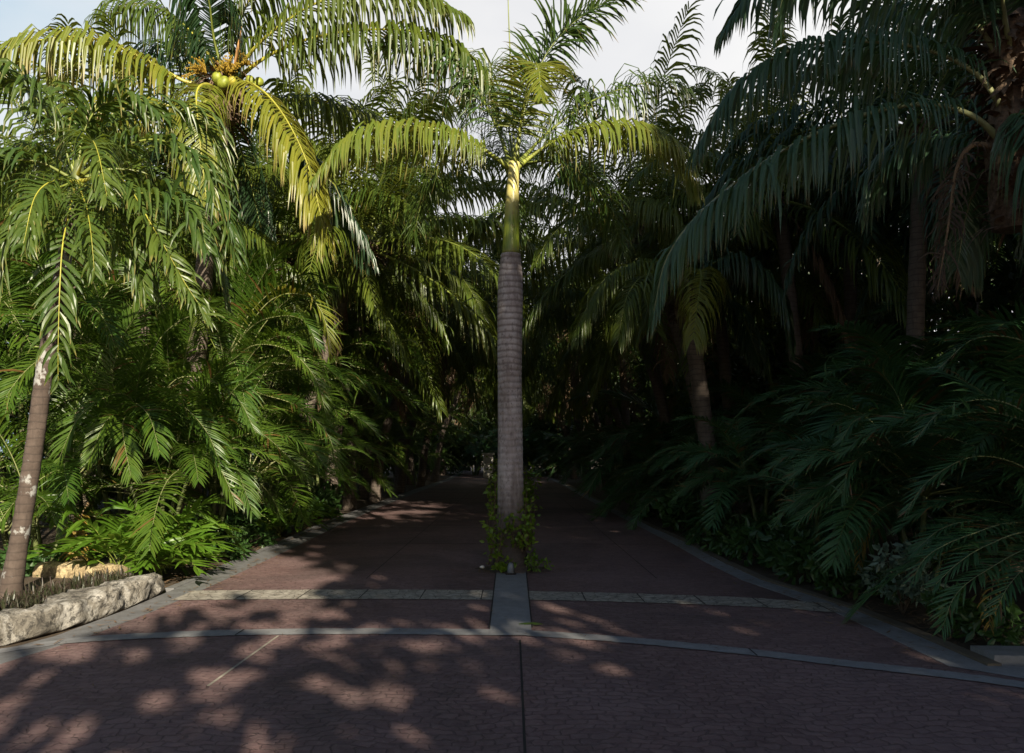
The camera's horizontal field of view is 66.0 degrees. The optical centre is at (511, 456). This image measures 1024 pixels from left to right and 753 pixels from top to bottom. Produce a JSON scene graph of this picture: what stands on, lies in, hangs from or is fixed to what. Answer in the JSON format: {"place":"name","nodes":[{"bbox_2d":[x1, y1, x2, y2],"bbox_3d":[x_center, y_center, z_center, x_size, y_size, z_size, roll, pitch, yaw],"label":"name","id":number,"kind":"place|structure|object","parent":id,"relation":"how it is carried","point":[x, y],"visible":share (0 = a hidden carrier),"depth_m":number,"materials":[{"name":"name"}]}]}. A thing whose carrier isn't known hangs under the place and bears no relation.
{"place":"outdoors","nodes":[
{"label":"outdoors","id":0,"kind":"place"},
{"bbox_2d":[0,0,958,457],"label":"sky","id":1,"kind":"structure","parent":0,"point":[639,39],"materials":[{"name":"white"}]},
{"bbox_2d":[0,468,1023,752],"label":"road","id":2,"kind":"structure","parent":0,"point":[356,694],"depth_m":5.86,"materials":[{"name":"brick"}]},
{"bbox_2d":[0,628,489,652],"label":"paving band","id":3,"kind":"object","parent":2,"relation":"on","point":[441,631],"visible":1,"depth_m":7.08,"materials":[{"name":"concrete"}]},
{"bbox_2d":[176,589,493,599],"bbox_3d":[-1.984,1.592,9.082,3.588,0.001,0.705,0,0,0],"label":"paving band","id":4,"kind":"object","parent":2,"relation":"on","point":[344,594],"visible":1,"depth_m":9.08,"materials":[{"name":"concrete"}]},
{"bbox_2d":[489,572,531,634],"bbox_3d":[-0.012,1.588,8.950,0.400,0.001,3.900,0,0,0],"label":"strip","id":5,"kind":"object","parent":2,"relation":"on","point":[510,601],"visible":0.8,"depth_m":8.33,"materials":[{"name":"concrete"}]},
{"bbox_2d":[305,0,716,572],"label":"royal palm","id":6,"kind":"object","parent":2,"relation":"on","point":[510,487],"visible":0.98,"depth_m":11.00,"materials":[{"name":"green plant"}]},
{"bbox_2d":[480,472,542,572],"bbox_3d":[-0.021,0.900,10.856,0.847,1.372,0.588,0,0,15],"label":"climbing vine","id":7,"kind":"object","parent":6,"relation":"attached to","point":[527,534],"visible":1,"depth_m":10.79,"materials":[{"name":"green plant"}]},
{"bbox_2d":[528,591,846,612],"bbox_3d":[1.815,1.592,8.739,3.463,0.001,0.697,0,0,13],"label":"paving band","id":8,"kind":"object","parent":2,"relation":"on","point":[660,598],"visible":1,"depth_m":8.76,"materials":[{"name":"concrete"}]},
{"bbox_2d":[526,630,1023,687],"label":"paving band","id":9,"kind":"object","parent":2,"relation":"on","point":[914,670],"visible":1,"depth_m":6.27,"materials":[{"name":"concrete"}]},
{"bbox_2d":[0,458,1023,678],"bbox_3d":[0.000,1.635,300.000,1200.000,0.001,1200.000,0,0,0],"label":"ground","id":10,"kind":"structure","parent":0,"point":[48,535],"depth_m":11.39,"materials":[{"name":"soil"}]},
{"bbox_2d":[0,576,71,599],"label":"planting bed","id":11,"kind":"object","parent":10,"relation":"on","point":[28,580],"depth_m":9.39,"materials":[{"name":"soil"}]},
{"bbox_2d":[0,565,143,610],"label":"bed plants","id":12,"kind":"object","parent":11,"relation":"on","point":[25,599],"visible":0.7,"depth_m":8.28,"materials":[{"name":"green plant"}]},
{"bbox_2d":[0,58,252,598],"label":"christmas palm","id":13,"kind":"object","parent":11,"relation":"on","point":[78,200],"visible":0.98,"depth_m":7.73,"materials":[{"name":"plant"}]},
{"bbox_2d":[0,372,150,562],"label":"areca palm","id":14,"kind":"object","parent":10,"relation":"on","point":[4,456],"visible":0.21,"depth_m":11.36,"materials":[{"name":"green plant"}]},
{"bbox_2d":[32,558,127,577],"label":"stone wall","id":15,"kind":"structure","parent":10,"relation":"on","point":[52,569],"depth_m":9.60,"materials":[{"name":"yellow stone"}]},
{"bbox_2d":[0,572,164,646],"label":"stone wall","id":16,"kind":"structure","parent":10,"relation":"on","point":[68,609],"depth_m":7.55,"materials":[{"name":"stone"}]},
{"bbox_2d":[0,161,175,403],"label":"areca palm","id":17,"kind":"object","parent":10,"relation":"on","point":[3,343],"visible":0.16,"depth_m":11.21,"materials":[{"name":"green plant"}]},
{"bbox_2d":[0,205,226,551],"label":"areca palm","id":18,"kind":"object","parent":10,"relation":"on","point":[19,267],"visible":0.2,"depth_m":11.76,"materials":[{"name":"green plant"}]},
{"bbox_2d":[27,502,209,566],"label":"broad leaved palm","id":19,"kind":"object","parent":10,"relation":"on","point":[99,546],"visible":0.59,"depth_m":9.70,"materials":[{"name":"green plant"}]},
{"bbox_2d":[0,364,247,576],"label":"areca palm","id":20,"kind":"object","parent":10,"relation":"on","point":[36,534],"visible":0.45,"depth_m":10.71,"materials":[{"name":"plant"}]},
{"bbox_2d":[0,125,252,511],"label":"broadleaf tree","id":21,"kind":"object","parent":10,"relation":"on","point":[112,495],"depth_m":20.48,"materials":[{"name":"green plant"}]},
{"bbox_2d":[0,13,260,531],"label":"coconut palm","id":22,"kind":"object","parent":10,"relation":"on","point":[40,132],"visible":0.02,"depth_m":16.63,"materials":[{"name":"green plant"}]},
{"bbox_2d":[57,497,232,579],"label":"broad leaved palm","id":23,"kind":"object","parent":10,"relation":"on","point":[200,551],"visible":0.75,"depth_m":9.96,"materials":[{"name":"green plant"}]},
{"bbox_2d":[0,198,309,558],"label":"areca palm","id":24,"kind":"object","parent":10,"relation":"on","point":[21,377],"visible":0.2,"depth_m":11.54,"materials":[{"name":"green plant"}]},
{"bbox_2d":[0,9,322,531],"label":"coconut palm","id":25,"kind":"object","parent":10,"relation":"on","point":[275,171],"visible":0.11,"depth_m":13.53,"materials":[{"name":"green plant"}]},
{"bbox_2d":[88,492,245,573],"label":"broad leaved palm","id":26,"kind":"object","parent":10,"relation":"on","point":[183,523],"visible":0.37,"depth_m":10.64,"materials":[{"name":"green plant"}]},
{"bbox_2d":[0,298,336,571],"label":"areca palm","id":27,"kind":"object","parent":10,"relation":"on","point":[126,412],"visible":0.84,"depth_m":10.55,"materials":[{"name":"plant"}]},
{"bbox_2d":[0,175,349,521],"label":"areca palm","id":28,"kind":"object","parent":10,"relation":"on","point":[274,216],"visible":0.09,"depth_m":15.63,"materials":[{"name":"green plant"}]},
{"bbox_2d":[0,242,383,514],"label":"areca palm","id":29,"kind":"object","parent":10,"relation":"on","point":[272,336],"visible":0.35,"depth_m":12.46,"materials":[{"name":"plant"}]},
{"bbox_2d":[59,260,354,549],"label":"areca palm","id":30,"kind":"object","parent":10,"relation":"on","point":[250,483],"visible":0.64,"depth_m":12.00,"materials":[{"name":"plant"}]},
{"bbox_2d":[181,514,258,560],"bbox_3d":[-4.701,1.278,12.308,1.432,0.859,1.080,0,0,-20],"label":"shrub","id":31,"kind":"object","parent":10,"relation":"on","point":[238,552],"visible":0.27,"depth_m":12.22,"materials":[{"name":"green plant"}]},
{"bbox_2d":[0,471,461,663],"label":"concrete edging","id":32,"kind":"object","parent":10,"relation":"on","point":[140,608],"visible":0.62,"depth_m":9.45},
{"bbox_2d":[83,39,398,510],"bbox_3d":[-8.264,-4.939,24.126,9.701,13.229,11.337,0,0,-45],"label":"coconut palm","id":33,"kind":"object","parent":10,"relation":"on","point":[382,390],"visible":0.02,"depth_m":23.15,"materials":[{"name":"green plant"}]},
{"bbox_2d":[216,503,279,552],"bbox_3d":[-4.740,1.252,13.653,1.170,0.931,1.552,0,0,0],"label":"shrub","id":34,"kind":"object","parent":10,"relation":"on","point":[237,518],"visible":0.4,"depth_m":13.46,"materials":[{"name":"green plant"}]},
{"bbox_2d":[113,374,390,541],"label":"areca palm","id":35,"kind":"object","parent":10,"relation":"on","point":[286,476],"visible":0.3,"depth_m":14.35,"materials":[{"name":"green plant"}]},
{"bbox_2d":[0,0,514,557],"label":"coconut palm","id":36,"kind":"object","parent":10,"relation":"on","point":[218,84],"visible":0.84,"depth_m":12.11,"materials":[{"name":"green plant"}]},
{"bbox_2d":[128,294,387,532],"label":"areca palm","id":37,"kind":"object","parent":10,"relation":"on","point":[339,407],"visible":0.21,"depth_m":15.83,"materials":[{"name":"green plant"}]},
{"bbox_2d":[91,236,435,505],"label":"areca palm","id":38,"kind":"object","parent":10,"relation":"on","point":[363,338],"visible":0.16,"depth_m":19.23,"materials":[{"name":"green plant"}]},
{"bbox_2d":[84,20,467,499],"bbox_3d":[-5.346,-3.671,18.439,8.245,10.665,7.519,0,0,7],"label":"coconut palm","id":39,"kind":"object","parent":10,"relation":"on","point":[378,311],"visible":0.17,"depth_m":17.52,"materials":[{"name":"green plant"}]},
{"bbox_2d":[237,490,328,536],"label":"broad leaved palm","id":40,"kind":"object","parent":10,"relation":"on","point":[275,519],"visible":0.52,"depth_m":15.53,"materials":[{"name":"green plant"}]},
{"bbox_2d":[216,398,378,506],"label":"areca palm","id":41,"kind":"object","parent":10,"relation":"on","point":[334,471],"visible":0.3,"depth_m":19.56,"materials":[{"name":"green plant"}]},
{"bbox_2d":[165,470,459,591],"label":"kerb","id":42,"kind":"structure","parent":10,"relation":"on","point":[184,582],"depth_m":13.38,"materials":[{"name":"grey concrete"}]},
{"bbox_2d":[309,480,345,519],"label":"shrub","id":43,"kind":"object","parent":10,"relation":"on","point":[331,498],"visible":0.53,"depth_m":20.59,"materials":[{"name":"green plant"}]},
{"bbox_2d":[258,324,409,497],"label":"areca palm","id":44,"kind":"object","parent":10,"relation":"on","point":[373,469],"visible":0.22,"depth_m":22.21,"materials":[{"name":"green plant"}]},
{"bbox_2d":[166,53,552,530],"bbox_3d":[-3.050,-3.535,17.794,8.367,10.416,8.193,0,0,-43],"label":"coconut palm","id":45,"kind":"object","parent":10,"relation":"on","point":[338,306],"visible":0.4,"depth_m":17.06,"materials":[{"name":"green plant"}]},
{"bbox_2d":[261,256,459,494],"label":"areca palm","id":46,"kind":"object","parent":10,"relation":"on","point":[420,421],"visible":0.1,"depth_m":25.63,"materials":[{"name":"green plant"}]},
{"bbox_2d":[306,404,427,489],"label":"areca palm","id":47,"kind":"object","parent":10,"relation":"on","point":[376,440],"visible":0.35,"depth_m":27.27,"materials":[{"name":"green plant"}]},
{"bbox_2d":[257,153,482,510],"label":"coconut palm","id":48,"kind":"object","parent":10,"relation":"on","point":[349,502],"visible":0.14,"depth_m":23.82,"materials":[{"name":"green plant"}]},
{"bbox_2d":[257,52,553,516],"bbox_3d":[-3.299,-4.124,21.039,8.737,11.594,7.868,0,0,0],"label":"coconut palm","id":49,"kind":"object","parent":10,"relation":"on","point":[467,293],"visible":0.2,"depth_m":20.41,"materials":[{"name":"green plant"}]},
{"bbox_2d":[343,370,476,475],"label":"areca palm","id":50,"kind":"object","parent":10,"relation":"on","point":[418,425],"visible":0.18,"depth_m":40.20,"materials":[{"name":"green plant"}]},
{"bbox_2d":[334,160,491,499],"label":"coconut palm","id":51,"kind":"object","parent":10,"relation":"on","point":[363,493],"visible":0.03,"depth_m":29.79,"materials":[{"name":"green plant"}]},
{"bbox_2d":[414,389,485,474],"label":"broadleaf tree","id":52,"kind":"object","parent":10,"relation":"on","point":[452,451],"visible":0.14,"depth_m":68.99,"materials":[{"name":"green plant"}]},
{"bbox_2d":[345,188,572,502],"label":"coconut palm","id":53,"kind":"object","parent":10,"relation":"on","point":[376,486],"visible":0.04,"depth_m":27.87,"materials":[{"name":"green plant"}]},
{"bbox_2d":[394,297,532,486],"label":"coconut palm","id":54,"kind":"object","parent":10,"relation":"on","point":[421,479],"visible":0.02,"depth_m":42.86,"materials":[{"name":"green plant"}]},
{"bbox_2d":[379,260,551,492],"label":"coconut palm","id":55,"kind":"object","parent":10,"relation":"on","point":[400,482],"visible":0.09,"depth_m":34.97,"materials":[{"name":"green plant"}]},
{"bbox_2d":[435,420,531,474],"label":"date palm","id":56,"kind":"object","parent":10,"relation":"on","point":[483,444],"visible":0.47,"depth_m":65.78,"materials":[{"name":"green plant"}]},
{"bbox_2d":[431,367,541,481],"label":"coconut palm","id":57,"kind":"object","parent":10,"relation":"on","point":[435,474],"visible":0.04,"depth_m":50.85,"materials":[{"name":"green plant"}]},
{"bbox_2d":[406,191,614,368],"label":"royal palm","id":58,"kind":"object","parent":10,"relation":"on","point":[534,296],"visible":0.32,"depth_m":21.69,"materials":[{"name":"green plant"}]},
{"bbox_2d":[436,283,587,396],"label":"royal palm","id":59,"kind":"object","parent":10,"relation":"on","point":[546,368],"visible":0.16,"depth_m":30.84,"materials":[{"name":"green plant"}]},
{"bbox_2d":[496,388,578,475],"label":"broadleaf tree","id":60,"kind":"object","parent":10,"relation":"on","point":[542,425],"visible":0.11,"depth_m":66.96,"materials":[{"name":"green plant"}]},
{"bbox_2d":[482,206,669,496],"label":"coconut palm","id":61,"kind":"object","parent":10,"relation":"on","point":[613,406],"visible":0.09,"depth_m":29.50,"materials":[{"name":"green plant"}]},
{"bbox_2d":[544,422,633,490],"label":"date palm","id":62,"kind":"object","parent":10,"relation":"on","point":[575,453],"visible":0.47,"depth_m":37.38,"materials":[{"name":"green plant"}]},
{"bbox_2d":[465,85,751,483],"bbox_3d":[2.865,-4.243,24.161,7.954,11.835,8.050,0,0,-28],"label":"coconut palm","id":63,"kind":"object","parent":10,"relation":"on","point":[659,395],"visible":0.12,"depth_m":23.86,"materials":[{"name":"green plant"}]},
{"bbox_2d":[529,224,727,492],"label":"coconut palm","id":64,"kind":"object","parent":10,"relation":"on","point":[624,385],"visible":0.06,"depth_m":32.24,"materials":[{"name":"green plant"}]},
{"bbox_2d":[461,0,825,440],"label":"coconut palm","id":65,"kind":"object","parent":10,"relation":"on","point":[564,279],"visible":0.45,"depth_m":18.19,"materials":[{"name":"green plant"}]},
{"bbox_2d":[536,200,755,491],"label":"coconut palm","id":66,"kind":"object","parent":10,"relation":"on","point":[566,355],"visible":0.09,"depth_m":26.71,"materials":[{"name":"green plant"}]},
{"bbox_2d":[572,408,734,504],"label":"date palm","id":67,"kind":"object","parent":10,"relation":"on","point":[642,443],"visible":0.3,"depth_m":21.72,"materials":[{"name":"green plant"}]},
{"bbox_2d":[653,488,700,531],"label":"shrub","id":68,"kind":"object","parent":10,"relation":"on","point":[666,511],"visible":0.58,"depth_m":16.78,"materials":[{"name":"green plant"}]},
{"bbox_2d":[589,427,772,529],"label":"date palm","id":69,"kind":"object","parent":10,"relation":"on","point":[691,438],"visible":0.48,"depth_m":18.96,"materials":[{"name":"green plant"}]},
{"bbox_2d":[567,193,795,534],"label":"coconut palm","id":70,"kind":"object","parent":10,"relation":"on","point":[685,304],"visible":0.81,"depth_m":15.36,"materials":[{"name":"green plant"}]},
{"bbox_2d":[546,374,819,521],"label":"date palm","id":71,"kind":"object","parent":10,"relation":"on","point":[622,435],"visible":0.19,"depth_m":22.26,"materials":[{"name":"green plant"}]},
{"bbox_2d":[594,292,776,489],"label":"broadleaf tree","id":72,"kind":"object","parent":10,"relation":"on","point":[642,377],"visible":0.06,"depth_m":34.33,"materials":[{"name":"green plant"}]},
{"bbox_2d":[570,72,857,517],"bbox_3d":[5.339,-3.671,20.745,7.519,10.665,8.245,0,0,7],"label":"coconut palm","id":73,"kind":"object","parent":10,"relation":"on","point":[723,351],"visible":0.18,"depth_m":20.34,"materials":[{"name":"green plant"}]},
{"bbox_2d":[683,500,749,545],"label":"shrub","id":74,"kind":"object","parent":10,"relation":"on","point":[732,523],"visible":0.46,"depth_m":14.29,"materials":[{"name":"green plant"}]},
{"bbox_2d":[698,509,784,557],"bbox_3d":[3.800,1.278,12.800,1.432,0.859,1.080,0,0,-10],"label":"shrub","id":75,"kind":"object","parent":10,"relation":"on","point":[717,546],"visible":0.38,"depth_m":12.81,"materials":[{"name":"green plant"}]},
{"bbox_2d":[642,414,880,532],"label":"date palm","id":76,"kind":"object","parent":10,"relation":"on","point":[697,480],"visible":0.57,"depth_m":13.38,"materials":[{"name":"green plant"}]},
{"bbox_2d":[543,476,985,670],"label":"concrete edging","id":77,"kind":"object","parent":10,"relation":"on","point":[948,657],"visible":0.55,"depth_m":7.95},
{"bbox_2d":[723,512,811,571],"bbox_3d":[3.751,1.252,11.454,1.170,0.931,1.552,0,0,-10],"label":"shrub","id":78,"kind":"object","parent":10,"relation":"on","point":[757,545],"visible":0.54,"depth_m":11.37,"materials":[{"name":"green plant"}]},
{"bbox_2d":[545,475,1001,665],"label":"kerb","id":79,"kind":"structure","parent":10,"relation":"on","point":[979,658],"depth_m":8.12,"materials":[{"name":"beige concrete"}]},
{"bbox_2d":[601,0,986,530],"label":"coconut palm","id":80,"kind":"object","parent":10,"relation":"on","point":[785,251],"visible":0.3,"depth_m":16.36,"materials":[{"name":"green plant"}]},
{"bbox_2d":[765,527,826,584],"bbox_3d":[3.780,1.305,10.235,0.990,0.788,1.313,0,0,30],"label":"shrub","id":81,"kind":"object","parent":10,"relation":"on","point":[792,557],"visible":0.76,"depth_m":9.99,"materials":[{"name":"green plant"}]},
{"bbox_2d":[637,329,959,514],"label":"date palm","id":82,"kind":"object","parent":10,"relation":"on","point":[736,393],"visible":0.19,"depth_m":16.99,"materials":[{"name":"green plant"}]},
{"bbox_2d":[682,379,924,545],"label":"date palm","id":83,"kind":"object","parent":10,"relation":"on","point":[796,423],"visible":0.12,"depth_m":14.12,"materials":[{"name":"green plant"}]},
{"bbox_2d":[664,229,943,510],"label":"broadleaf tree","id":84,"kind":"object","parent":10,"relation":"on","point":[825,340],"visible":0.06,"depth_m":22.05,"materials":[{"name":"green plant"}]},
{"bbox_2d":[644,0,1023,341],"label":"coconut palm","id":85,"kind":"object","parent":10,"relation":"on","point":[998,31],"visible":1,"depth_m":7.87,"materials":[{"name":"green plant"}]},
{"bbox_2d":[702,0,987,549],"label":"coconut palm","id":86,"kind":"object","parent":10,"relation":"on","point":[917,288],"visible":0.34,"depth_m":13.62,"materials":[{"name":"green plant"}]},
{"bbox_2d":[676,326,1023,560],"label":"date palm","id":87,"kind":"object","parent":10,"relation":"on","point":[945,343],"visible":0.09,"depth_m":12.89,"materials":[{"name":"green plant"}]},
{"bbox_2d":[689,11,1014,514],"bbox_3d":[7.599,-3.751,18.075,6.352,10.807,7.194,0,0,26],"label":"coconut palm","id":88,"kind":"object","parent":10,"relation":"on","point":[850,300],"visible":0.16,"depth_m":17.78,"materials":[{"name":"green plant"}]},
{"bbox_2d":[803,546,910,605],"bbox_3d":[3.891,1.332,8.992,1.194,0.716,0.900,0,0,0],"label":"shrub","id":89,"kind":"object","parent":10,"relation":"on","point":[847,582],"visible":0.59,"depth_m":8.89,"materials":[{"name":"green plant"}]},
{"bbox_2d":[705,429,1013,587],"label":"date palm","id":90,"kind":"object","parent":10,"relation":"on","point":[782,463],"visible":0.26,"depth_m":10.94,"materials":[{"name":"green plant"}]},
{"bbox_2d":[705,190,1016,494],"bbox_3d":[12.019,-3.834,26.633,11.736,11.851,10.671,0,0,25],"label":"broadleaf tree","id":91,"kind":"object","parent":10,"relation":"on","point":[943,329],"visible":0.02,"depth_m":24.36,"materials":[{"name":"green plant"}]},
{"bbox_2d":[728,320,1023,561],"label":"date palm","id":92,"kind":"object","parent":10,"relation":"on","point":[890,346],"visible":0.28,"depth_m":11.97,"materials":[{"name":"green plant"}]},
{"bbox_2d":[737,362,1023,596],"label":"date palm","id":93,"kind":"object","parent":10,"relation":"on","point":[880,448],"visible":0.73,"depth_m":8.64,"materials":[{"name":"plant"}]},
{"bbox_2d":[769,315,1023,581],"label":"date palm","id":94,"kind":"object","parent":10,"relation":"on","point":[920,383],"visible":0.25,"depth_m":9.49,"materials":[{"name":"green plant"}]},
{"bbox_2d":[778,351,1023,559],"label":"date palm","id":95,"kind":"object","parent":10,"relation":"on","point":[829,431],"visible":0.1,"depth_m":11.37,"materials":[{"name":"green plant"}]},
{"bbox_2d":[854,538,949,614],"bbox_3d":[4.046,1.210,8.057,0.904,0.833,0.899,0,0,0],"label":"shrub","id":96,"kind":"object","parent":10,"relation":"on","point":[907,592],"visible":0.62,"depth_m":8.05,"materials":[{"name":"green plant"}]},
{"bbox_2d":[831,338,1023,550],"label":"date palm","id":97,"kind":"object","parent":10,"relation":"on","point":[988,392],"visible":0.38,"depth_m":8.36,"materials":[{"name":"green plant"}]},
{"bbox_2d":[833,35,1023,323],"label":"coconut palm","id":98,"kind":"object","parent":10,"relation":"on","point":[865,293],"visible":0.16,"depth_m":16.03,"materials":[{"name":"green plant"}]},
{"bbox_2d":[841,325,1023,640],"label":"date palm","id":99,"kind":"object","parent":10,"relation":"on","point":[1011,417],"visible":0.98,"depth_m":6.76,"materials":[{"name":"plant"}]},
{"bbox_2d":[859,123,1021,504],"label":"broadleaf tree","id":100,"kind":"object","parent":10,"relation":"on","point":[1001,295],"visible":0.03,"depth_m":16.96,"materials":[{"name":"green plant"}]},
{"bbox_2d":[857,292,1023,495],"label":"date palm","id":101,"kind":"object","parent":10,"relation":"on","point":[943,313],"visible":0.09,"depth_m":14.01,"materials":[{"name":"green plant"}]},
{"bbox_2d":[920,581,1023,645],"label":"shrub","id":102,"kind":"object","parent":10,"relation":"on","point":[967,615],"visible":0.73,"depth_m":6.84,"materials":[{"name":"green plant"}]},
{"bbox_2d":[923,298,1023,551],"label":"date palm","id":103,"kind":"object","parent":10,"relation":"on","point":[967,321],"visible":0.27,"depth_m":9.78,"materials":[{"name":"green plant"}]},
{"bbox_2d":[927,23,1023,313],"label":"coconut palm","id":104,"kind":"object","parent":10,"relation":"on","point":[1020,237],"visible":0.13,"depth_m":11.23,"materials":[{"name":"green plant"}]},
{"bbox_2d":[826,95,1018,512],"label":"palm tree","id":105,"kind":"object","parent":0,"point":[956,305],"visible":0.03,"depth_m":19.22,"materials":[{"name":"green plant"}]},
{"bbox_2d":[970,645,1023,665],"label":"pavement","id":106,"kind":"structure","parent":0,"point":[1009,655],"depth_m":6.19,"materials":[{"name":"concrete"}]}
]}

